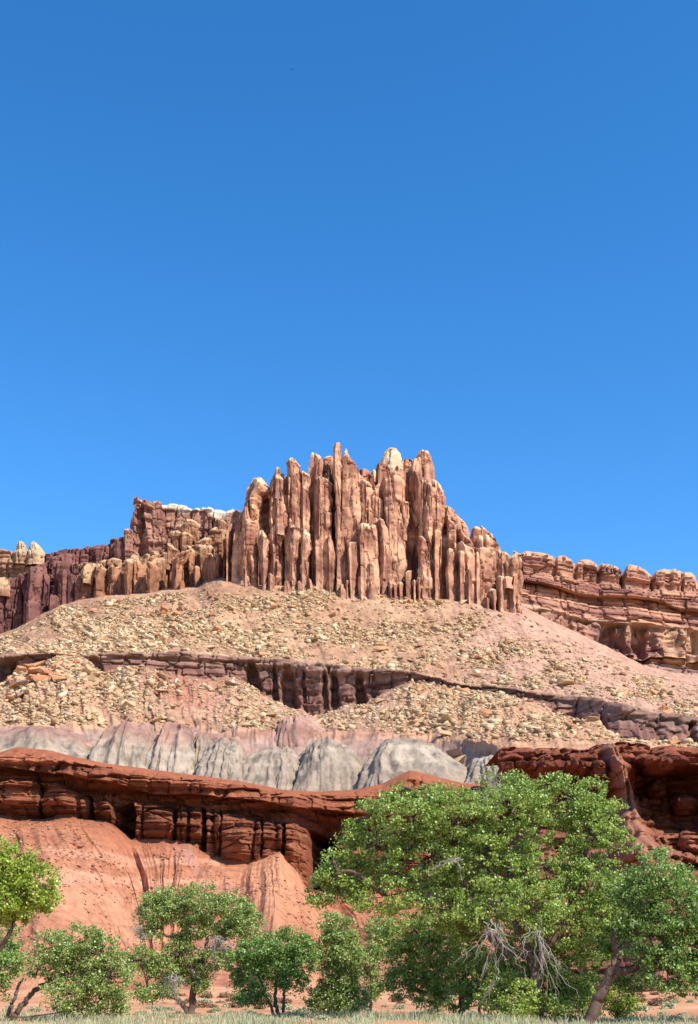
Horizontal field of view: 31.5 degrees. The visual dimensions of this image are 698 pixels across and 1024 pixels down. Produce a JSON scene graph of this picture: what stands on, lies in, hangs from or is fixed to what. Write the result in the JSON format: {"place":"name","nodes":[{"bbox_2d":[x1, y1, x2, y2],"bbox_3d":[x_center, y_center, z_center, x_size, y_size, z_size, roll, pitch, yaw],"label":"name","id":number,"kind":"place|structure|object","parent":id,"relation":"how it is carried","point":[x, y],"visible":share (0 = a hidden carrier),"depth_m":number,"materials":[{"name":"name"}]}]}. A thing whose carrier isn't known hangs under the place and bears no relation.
{"place":"outdoors","nodes":[
{"label":"outdoors","id":0,"kind":"place"},
{"bbox_2d":[0,747,526,992],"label":"red cliff","id":1,"kind":"structure","parent":0,"point":[241,830],"depth_m":206.79,"materials":[{"name":"red stone"}]},
{"bbox_2d":[0,819,372,966],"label":"dirt slope","id":2,"kind":"structure","parent":1,"relation":"on","point":[120,867],"depth_m":188.93,"materials":[{"name":"soil"}]},
{"bbox_2d":[0,575,697,766],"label":"hillside","id":3,"kind":"structure","parent":0,"point":[310,685],"depth_m":383.98,"materials":[{"name":"soil"}]},
{"bbox_2d":[5,695,15,700],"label":"boulder","id":4,"kind":"object","parent":3,"relation":"on","point":[10,698],"visible":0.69,"depth_m":334.03,"materials":[{"name":"orange stone"}]},
{"bbox_2d":[9,682,16,688],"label":"boulder","id":5,"kind":"object","parent":3,"relation":"on","point":[13,685],"visible":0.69,"depth_m":348.40,"materials":[{"name":"orange stone"}]},
{"bbox_2d":[13,692,23,697],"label":"boulder","id":6,"kind":"object","parent":3,"relation":"on","point":[19,695],"visible":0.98,"depth_m":334.23,"materials":[{"name":"stone"}]},
{"bbox_2d":[15,666,26,673],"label":"boulder","id":7,"kind":"object","parent":3,"relation":"on","point":[20,668],"visible":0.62,"depth_m":363.39,"materials":[{"name":"orange stone"}]},
{"bbox_2d":[16,679,28,686],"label":"boulder","id":8,"kind":"object","parent":3,"relation":"on","point":[21,682],"visible":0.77,"depth_m":345.02,"materials":[{"name":"stone"}]},
{"bbox_2d":[21,664,33,668],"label":"boulder","id":9,"kind":"object","parent":3,"relation":"on","point":[27,666],"visible":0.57,"depth_m":365.39,"materials":[{"name":"orange stone"}]},
{"bbox_2d":[32,660,45,666],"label":"boulder","id":10,"kind":"object","parent":9,"relation":"on","point":[39,663],"visible":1,"depth_m":367.35,"materials":[{"name":"orange stone"}]},
{"bbox_2d":[27,667,44,673],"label":"boulder","id":11,"kind":"object","parent":3,"relation":"on","point":[33,670],"visible":0.64,"depth_m":360.36,"materials":[{"name":"orange stone"}]},
{"bbox_2d":[32,675,49,681],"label":"boulder","id":12,"kind":"object","parent":3,"relation":"on","point":[35,678],"visible":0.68,"depth_m":349.72,"materials":[{"name":"orange stone"}]},
{"bbox_2d":[39,647,50,652],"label":"boulder","id":13,"kind":"object","parent":3,"relation":"on","point":[42,650],"visible":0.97,"depth_m":386.48,"materials":[{"name":"beige stone"}]},
{"bbox_2d":[0,725,91,758],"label":"clay mound","id":14,"kind":"object","parent":3,"relation":"on","point":[64,741],"visible":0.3,"depth_m":269.71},
{"bbox_2d":[40,670,52,675],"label":"boulder","id":15,"kind":"object","parent":3,"relation":"on","point":[45,672],"visible":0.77,"depth_m":353.89,"materials":[{"name":"orange stone"}]},
{"bbox_2d":[51,675,67,680],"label":"boulder","id":16,"kind":"object","parent":3,"relation":"on","point":[55,677],"visible":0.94,"depth_m":344.28,"materials":[{"name":"orange stone"}]},
{"bbox_2d":[82,665,91,673],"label":"boulder","id":17,"kind":"object","parent":3,"relation":"on","point":[87,669],"visible":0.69,"depth_m":358.65,"materials":[{"name":"beige stone"}]},
{"bbox_2d":[87,675,96,681],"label":"boulder","id":18,"kind":"object","parent":3,"relation":"on","point":[91,678],"visible":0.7,"depth_m":352.55,"materials":[{"name":"beige stone"}]},
{"bbox_2d":[0,497,234,633],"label":"cliff wall","id":19,"kind":"structure","parent":3,"relation":"on","point":[173,546],"depth_m":504.09,"materials":[{"name":"stone"}]},
{"bbox_2d":[88,721,156,768],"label":"clay mound","id":20,"kind":"object","parent":3,"relation":"on","point":[126,743],"visible":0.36,"depth_m":269.12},
{"bbox_2d":[120,701,135,708],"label":"boulder","id":21,"kind":"object","parent":3,"relation":"on","point":[129,703],"visible":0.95,"depth_m":323.12,"materials":[{"name":"beige stone"}]},
{"bbox_2d":[146,642,158,647],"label":"boulder","id":22,"kind":"object","parent":3,"relation":"on","point":[151,645],"visible":0.78,"depth_m":396.07,"materials":[{"name":"beige stone"}]},
{"bbox_2d":[150,715,161,722],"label":"boulder","id":23,"kind":"object","parent":3,"relation":"on","point":[158,718],"visible":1,"depth_m":315.73,"materials":[{"name":"beige stone"}]},
{"bbox_2d":[154,689,167,691],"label":"boulder","id":24,"kind":"object","parent":3,"relation":"on","point":[159,690],"visible":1,"depth_m":344.97,"materials":[{"name":"beige stone"}]},
{"bbox_2d":[158,681,166,686],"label":"boulder","id":25,"kind":"object","parent":3,"relation":"on","point":[161,683],"visible":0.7,"depth_m":352.15,"materials":[{"name":"beige stone"}]},
{"bbox_2d":[157,673,169,679],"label":"boulder","id":26,"kind":"object","parent":3,"relation":"on","point":[162,676],"visible":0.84,"depth_m":366.60,"materials":[{"name":"beige stone"}]},
{"bbox_2d":[160,605,167,611],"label":"boulder","id":27,"kind":"object","parent":3,"relation":"on","point":[163,607],"visible":0.63,"depth_m":446.22,"materials":[{"name":"orange stone"}]},
{"bbox_2d":[161,637,171,642],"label":"boulder","id":28,"kind":"object","parent":3,"relation":"on","point":[169,640],"visible":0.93,"depth_m":403.60,"materials":[{"name":"orange stone"}]},
{"bbox_2d":[145,721,198,774],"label":"clay mound","id":29,"kind":"object","parent":3,"relation":"on","point":[171,748],"visible":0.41,"depth_m":269.50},
{"bbox_2d":[193,731,220,763],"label":"clay mound","id":30,"kind":"object","parent":3,"relation":"on","point":[202,740],"visible":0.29,"depth_m":277.57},
{"bbox_2d":[213,625,222,630],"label":"boulder","id":31,"kind":"object","parent":3,"relation":"on","point":[216,627],"visible":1,"depth_m":417.95,"materials":[{"name":"orange stone"}]},
{"bbox_2d":[194,736,245,781],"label":"clay mound","id":32,"kind":"object","parent":3,"relation":"on","point":[222,757],"visible":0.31,"depth_m":261.92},
{"bbox_2d":[225,681,237,685],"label":"boulder","id":33,"kind":"object","parent":3,"relation":"on","point":[227,683],"visible":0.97,"depth_m":364.79,"materials":[{"name":"stone"}]},
{"bbox_2d":[243,722,252,726],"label":"boulder","id":34,"kind":"object","parent":3,"relation":"on","point":[247,724],"visible":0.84,"depth_m":311.46,"materials":[{"name":"beige stone"}]},
{"bbox_2d":[246,715,257,720],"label":"boulder","id":35,"kind":"object","parent":3,"relation":"on","point":[249,718],"visible":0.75,"depth_m":324.06,"materials":[{"name":"beige stone"}]},
{"bbox_2d":[241,746,299,789],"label":"clay mound","id":36,"kind":"object","parent":3,"relation":"on","point":[276,768],"visible":0.27,"depth_m":262.71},
{"bbox_2d":[266,711,276,716],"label":"boulder","id":37,"kind":"object","parent":3,"relation":"on","point":[272,714],"visible":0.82,"depth_m":336.09,"materials":[{"name":"beige stone"}]},
{"bbox_2d":[274,714,324,747],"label":"clay mound","id":38,"kind":"object","parent":3,"relation":"on","point":[297,730],"visible":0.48,"depth_m":305.32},
{"bbox_2d":[292,736,363,791],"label":"clay mound","id":39,"kind":"object","parent":3,"relation":"on","point":[327,763],"visible":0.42,"depth_m":260.18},
{"bbox_2d":[343,629,351,635],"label":"boulder","id":40,"kind":"object","parent":3,"relation":"on","point":[346,633],"visible":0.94,"depth_m":424.72,"materials":[{"name":"beige stone"}]},
{"bbox_2d":[0,581,697,747],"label":"rubble","id":41,"kind":"object","parent":3,"relation":"on","point":[122,629],"visible":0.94,"depth_m":387.39,"materials":[{"name":"beige stone"}]},
{"bbox_2d":[354,632,364,637],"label":"boulder","id":42,"kind":"object","parent":3,"relation":"on","point":[358,634],"visible":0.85,"depth_m":424.75,"materials":[{"name":"beige stone"}]},
{"bbox_2d":[226,442,523,613],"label":"castle rock","id":43,"kind":"object","parent":3,"relation":"on","point":[392,524],"visible":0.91,"depth_m":476.14,"materials":[{"name":"stone"}]},
{"bbox_2d":[373,698,384,703],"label":"boulder","id":44,"kind":"object","parent":3,"relation":"on","point":[377,700],"visible":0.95,"depth_m":356.36,"materials":[{"name":"beige stone"}]},
{"bbox_2d":[374,646,388,650],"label":"boulder","id":45,"kind":"object","parent":3,"relation":"on","point":[378,648],"visible":1,"depth_m":405.12,"materials":[{"name":"orange stone"}]},
{"bbox_2d":[357,738,468,788],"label":"clay mound","id":46,"kind":"object","parent":3,"relation":"on","point":[388,759],"visible":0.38,"depth_m":254.50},
{"bbox_2d":[452,755,464,763],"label":"boulder","id":47,"kind":"object","parent":46,"relation":"on","point":[461,759],"visible":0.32,"depth_m":265.73,"materials":[{"name":"beige stone"}]},
{"bbox_2d":[446,748,462,756],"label":"boulder","id":48,"kind":"object","parent":47,"relation":"on","point":[455,752],"visible":1,"depth_m":266.48,"materials":[{"name":"stone"}]},
{"bbox_2d":[408,720,418,724],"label":"boulder","id":49,"kind":"object","parent":3,"relation":"on","point":[411,722],"visible":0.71,"depth_m":311.87,"materials":[{"name":"beige stone"}]},
{"bbox_2d":[415,712,426,716],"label":"boulder","id":50,"kind":"object","parent":3,"relation":"on","point":[419,714],"visible":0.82,"depth_m":320.66,"materials":[{"name":"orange stone"}]},
{"bbox_2d":[418,640,426,646],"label":"boulder","id":51,"kind":"object","parent":3,"relation":"on","point":[421,643],"visible":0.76,"depth_m":414.35,"materials":[{"name":"beige stone"}]},
{"bbox_2d":[437,700,446,707],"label":"boulder","id":52,"kind":"object","parent":3,"relation":"on","point":[442,704],"visible":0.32,"depth_m":332.56,"materials":[{"name":"beige stone"}]},
{"bbox_2d":[437,730,452,736],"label":"boulder","id":53,"kind":"object","parent":3,"relation":"on","point":[443,733],"visible":0.84,"depth_m":293.94,"materials":[{"name":"beige stone"}]},
{"bbox_2d":[440,708,449,713],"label":"boulder","id":54,"kind":"object","parent":3,"relation":"on","point":[444,710],"visible":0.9,"depth_m":317.76,"materials":[{"name":"beige stone"}]},
{"bbox_2d":[440,714,453,721],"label":"boulder","id":55,"kind":"object","parent":3,"relation":"on","point":[445,717],"visible":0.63,"depth_m":306.84,"materials":[{"name":"beige stone"}]},
{"bbox_2d":[459,688,469,691],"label":"boulder","id":56,"kind":"object","parent":3,"relation":"on","point":[464,689],"visible":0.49,"depth_m":355.41,"materials":[{"name":"orange stone"}]},
{"bbox_2d":[471,672,482,676],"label":"boulder","id":57,"kind":"object","parent":3,"relation":"on","point":[479,674],"visible":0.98,"depth_m":379.47,"materials":[{"name":"beige stone"}]},
{"bbox_2d":[464,755,498,785],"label":"clay mound","id":58,"kind":"object","parent":3,"relation":"on","point":[476,767],"visible":0.2,"depth_m":246.15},
{"bbox_2d":[477,709,499,715],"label":"boulder","id":59,"kind":"object","parent":3,"relation":"on","point":[482,712],"visible":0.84,"depth_m":309.90,"materials":[{"name":"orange stone"}]},
{"bbox_2d":[554,664,562,669],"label":"boulder","id":60,"kind":"object","parent":3,"relation":"on","point":[560,666],"visible":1,"depth_m":399.56,"materials":[{"name":"beige stone"}]},
{"bbox_2d":[556,678,574,685],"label":"boulder","id":61,"kind":"object","parent":3,"relation":"on","point":[562,681],"visible":1,"depth_m":365.97,"materials":[{"name":"beige stone"}]},
{"bbox_2d":[584,714,594,721],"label":"boulder","id":62,"kind":"object","parent":3,"relation":"on","point":[590,718],"visible":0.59,"depth_m":314.51,"materials":[{"name":"beige stone"}]},
{"bbox_2d":[650,689,657,694],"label":"boulder","id":63,"kind":"object","parent":3,"relation":"on","point":[653,692],"visible":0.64,"depth_m":406.83,"materials":[{"name":"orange stone"}]},
{"bbox_2d":[658,705,668,710],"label":"boulder","id":64,"kind":"object","parent":3,"relation":"on","point":[663,707],"visible":0.6,"depth_m":336.15,"materials":[{"name":"orange stone"}]},
{"bbox_2d":[662,709,673,712],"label":"boulder","id":65,"kind":"object","parent":3,"relation":"on","point":[668,711],"visible":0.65,"depth_m":326.27,"materials":[{"name":"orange stone"}]},
{"bbox_2d":[668,740,680,743],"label":"boulder","id":66,"kind":"object","parent":3,"relation":"on","point":[674,741],"visible":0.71,"depth_m":271.10,"materials":[{"name":"orange stone"}]},
{"bbox_2d":[0,1007,697,1023],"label":"grass","id":67,"kind":"structure","parent":0,"point":[253,1018],"depth_m":51.92,"materials":[{"name":"beige plant"}]},
{"bbox_2d":[0,987,697,1023],"bbox_3d":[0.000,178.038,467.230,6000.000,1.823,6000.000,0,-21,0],"label":"ground","id":68,"kind":"structure","parent":0,"point":[36,999],"depth_m":81.91,"materials":[{"name":"red soil"}]},
{"bbox_2d":[0,923,42,1002],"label":"cottonwood tree","id":69,"kind":"object","parent":68,"relation":"on","point":[8,958],"visible":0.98,"depth_m":51.45,"materials":[{"name":"green plant"}]},
{"bbox_2d":[0,835,66,951],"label":"cottonwood tree","id":70,"kind":"object","parent":68,"relation":"on","point":[19,905],"visible":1,"depth_m":47.25,"materials":[{"name":"green plant"}]},
{"bbox_2d":[28,1006,43,1011],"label":"sage shrub","id":71,"kind":"object","parent":68,"relation":"on","point":[35,1009],"visible":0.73,"depth_m":71.95,"materials":[{"name":"green plant"}]},
{"bbox_2d":[3,920,138,1020],"bbox_3d":[-12.172,20.282,54.365,5.980,4.452,3.361,0,-21,0],"label":"cottonwood tree","id":72,"kind":"object","parent":68,"relation":"on","point":[99,984],"visible":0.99,"depth_m":54.04,"materials":[{"name":"green plant"}]},
{"bbox_2d":[154,1006,167,1011],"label":"sage shrub","id":73,"kind":"object","parent":68,"relation":"on","point":[161,1008],"visible":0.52,"depth_m":71.55,"materials":[{"name":"green plant"}]},
{"bbox_2d":[117,879,267,1013],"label":"cottonwood tree","id":74,"kind":"object","parent":68,"relation":"on","point":[163,907],"visible":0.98,"depth_m":65.96,"materials":[{"name":"green plant"}]},
{"bbox_2d":[197,1001,213,1007],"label":"dry shrub","id":75,"kind":"object","parent":68,"relation":"on","point":[204,1004],"visible":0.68,"depth_m":76.28,"materials":[{"name":"brown plant"}]},
{"bbox_2d":[196,997,214,1004],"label":"sage shrub","id":76,"kind":"object","parent":68,"relation":"on","point":[205,1000],"visible":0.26,"depth_m":80.79,"materials":[{"name":"plant"}]},
{"bbox_2d":[198,992,213,997],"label":"dry shrub","id":77,"kind":"object","parent":68,"relation":"on","point":[209,995],"visible":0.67,"depth_m":105.28,"materials":[{"name":"brown plant"}]},
{"bbox_2d":[216,992,231,997],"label":"dry shrub","id":78,"kind":"object","parent":68,"relation":"on","point":[225,995],"visible":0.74,"depth_m":107.08,"materials":[{"name":"brown plant"}]},
{"bbox_2d":[227,1001,241,1007],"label":"dry shrub","id":79,"kind":"object","parent":68,"relation":"on","point":[231,1005],"visible":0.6,"depth_m":77.38,"materials":[{"name":"brown plant"}]},
{"bbox_2d":[219,924,323,1016],"bbox_3d":[-3.887,23.109,62.051,5.322,4.610,3.473,0,-21,0],"label":"cottonwood tree","id":80,"kind":"object","parent":68,"relation":"on","point":[280,959],"visible":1,"depth_m":61.67,"materials":[{"name":"green plant"}]},
{"bbox_2d":[279,997,292,1003],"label":"dry shrub","id":81,"kind":"object","parent":68,"relation":"on","point":[288,1001],"visible":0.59,"depth_m":88.73,"materials":[{"name":"brown plant"}]},
{"bbox_2d":[279,1004,294,1009],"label":"sage shrub","id":82,"kind":"object","parent":68,"relation":"on","point":[288,1007],"visible":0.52,"depth_m":73.31,"materials":[{"name":"green plant"}]},
{"bbox_2d":[280,1011,293,1017],"bbox_3d":[-2.858,23.585,57.828,0.585,0.465,0.814,-19,-28,41],"label":"sage shrub","id":83,"kind":"object","parent":68,"relation":"on","point":[288,1013],"visible":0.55,"depth_m":57.74,"materials":[{"name":"plant"}]},
{"bbox_2d":[292,1007,306,1011],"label":"sage shrub","id":84,"kind":"object","parent":68,"relation":"on","point":[298,1009],"visible":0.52,"depth_m":69.84,"materials":[{"name":"green plant"}]},
{"bbox_2d":[312,1013,334,1020],"bbox_3d":[-1.185,22.881,55.834,0.885,0.492,0.759,10,-23,-25],"label":"sage shrub","id":85,"kind":"object","parent":68,"relation":"on","point":[326,1017],"visible":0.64,"depth_m":55.73,"materials":[{"name":"plant"}]},
{"bbox_2d":[299,910,375,1015],"bbox_3d":[-0.602,23.414,63.941,3.332,5.356,3.864,11,-23,-27],"label":"cottonwood tree","id":86,"kind":"object","parent":68,"relation":"on","point":[341,958],"visible":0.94,"depth_m":63.33,"materials":[{"name":"green plant"}]},
{"bbox_2d":[355,913,398,1011],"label":"cottonwood tree","id":87,"kind":"object","parent":68,"relation":"on","point":[377,950],"visible":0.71,"depth_m":67.32,"materials":[{"name":"green plant"}]},
{"bbox_2d":[388,996,406,1001],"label":"dry shrub","id":88,"kind":"object","parent":68,"relation":"on","point":[390,997],"visible":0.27,"depth_m":94.08,"materials":[{"name":"brown plant"}]},
{"bbox_2d":[393,1004,406,1009],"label":"sage shrub","id":89,"kind":"object","parent":68,"relation":"on","point":[400,1006],"visible":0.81,"depth_m":76.85,"materials":[{"name":"green plant"}]},
{"bbox_2d":[374,911,471,1016],"bbox_3d":[3.794,22.802,61.996,4.306,5.518,4.904,-19,-28,40],"label":"cottonwood tree","id":90,"kind":"object","parent":68,"relation":"on","point":[432,982],"visible":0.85,"depth_m":61.29,"materials":[{"name":"green plant"}]},
{"bbox_2d":[413,963,499,1015],"bbox_3d":[5.685,24.515,63.466,4.795,3.176,2.499,0,-21,0],"label":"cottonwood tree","id":91,"kind":"object","parent":68,"relation":"on","point":[479,1008],"visible":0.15,"depth_m":63.13,"materials":[{"name":"green plant"}]},
{"bbox_2d":[302,768,636,1021],"bbox_3d":[6.002,17.771,57.488,16.470,11.565,8.856,0,-21,0],"label":"cottonwood tree","id":92,"kind":"object","parent":68,"relation":"on","point":[464,917],"visible":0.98,"depth_m":57.30,"materials":[{"name":"green plant"}]},
{"bbox_2d":[472,764,531,971],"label":"cottonwood tree","id":93,"kind":"object","parent":68,"relation":"on","point":[494,785],"visible":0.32,"depth_m":82.74,"materials":[{"name":"green plant"}]},
{"bbox_2d":[493,990,576,1019],"bbox_3d":[8.276,21.977,54.654,3.812,1.608,2.005,0,-21,0],"label":"green bush","id":94,"kind":"object","parent":68,"relation":"on","point":[548,1008],"visible":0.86,"depth_m":54.55,"materials":[{"name":"green plant"}]},
{"bbox_2d":[586,984,648,1019],"bbox_3d":[12.389,23.108,58.087,2.701,1.904,2.532,10,-23,-24],"label":"green bush","id":95,"kind":"object","parent":68,"relation":"on","point":[618,1006],"visible":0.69,"depth_m":57.70,"materials":[{"name":"green plant"}]},
{"bbox_2d":[582,843,697,1023],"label":"cottonwood tree","id":96,"kind":"object","parent":68,"relation":"on","point":[666,953],"visible":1,"depth_m":53.51,"materials":[{"name":"green plant"}]},
{"bbox_2d":[633,992,646,996],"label":"dry shrub","id":97,"kind":"object","parent":68,"relation":"on","point":[642,995],"visible":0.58,"depth_m":115.72,"materials":[{"name":"brown plant"}]},
{"bbox_2d":[635,995,647,1002],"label":"dry shrub","id":98,"kind":"object","parent":68,"relation":"on","point":[641,1001],"visible":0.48,"depth_m":90.19,"materials":[{"name":"brown plant"}]},
{"bbox_2d":[635,1003,653,1010],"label":"sage shrub","id":99,"kind":"object","parent":68,"relation":"on","point":[643,1009],"visible":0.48,"depth_m":73.58,"materials":[{"name":"green plant"}]},
{"bbox_2d":[645,997,665,1005],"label":"dry shrub","id":100,"kind":"object","parent":68,"relation":"on","point":[653,1002],"visible":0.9,"depth_m":82.65,"materials":[{"name":"brown plant"}]},
{"bbox_2d":[657,1001,676,1008],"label":"sage shrub","id":101,"kind":"object","parent":68,"relation":"on","point":[670,1005],"visible":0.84,"depth_m":77.62,"materials":[{"name":"green plant"}]},
{"bbox_2d":[663,994,676,1001],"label":"dry shrub","id":102,"kind":"object","parent":68,"relation":"on","point":[668,998],"visible":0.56,"depth_m":97.26,"materials":[{"name":"brown plant"}]},
{"bbox_2d":[0,0,697,582],"label":"sky","id":103,"kind":"structure","parent":0,"point":[464,233],"materials":[{"name":"blue"}]},
{"bbox_2d":[485,742,697,991],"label":"red cliff","id":104,"kind":"structure","parent":0,"point":[655,789],"depth_m":200.54,"materials":[{"name":"red stone"}]},
{"bbox_2d":[513,551,697,675],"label":"layered cliff","id":105,"kind":"structure","parent":0,"point":[641,616],"depth_m":548.70,"materials":[{"name":"stone"}]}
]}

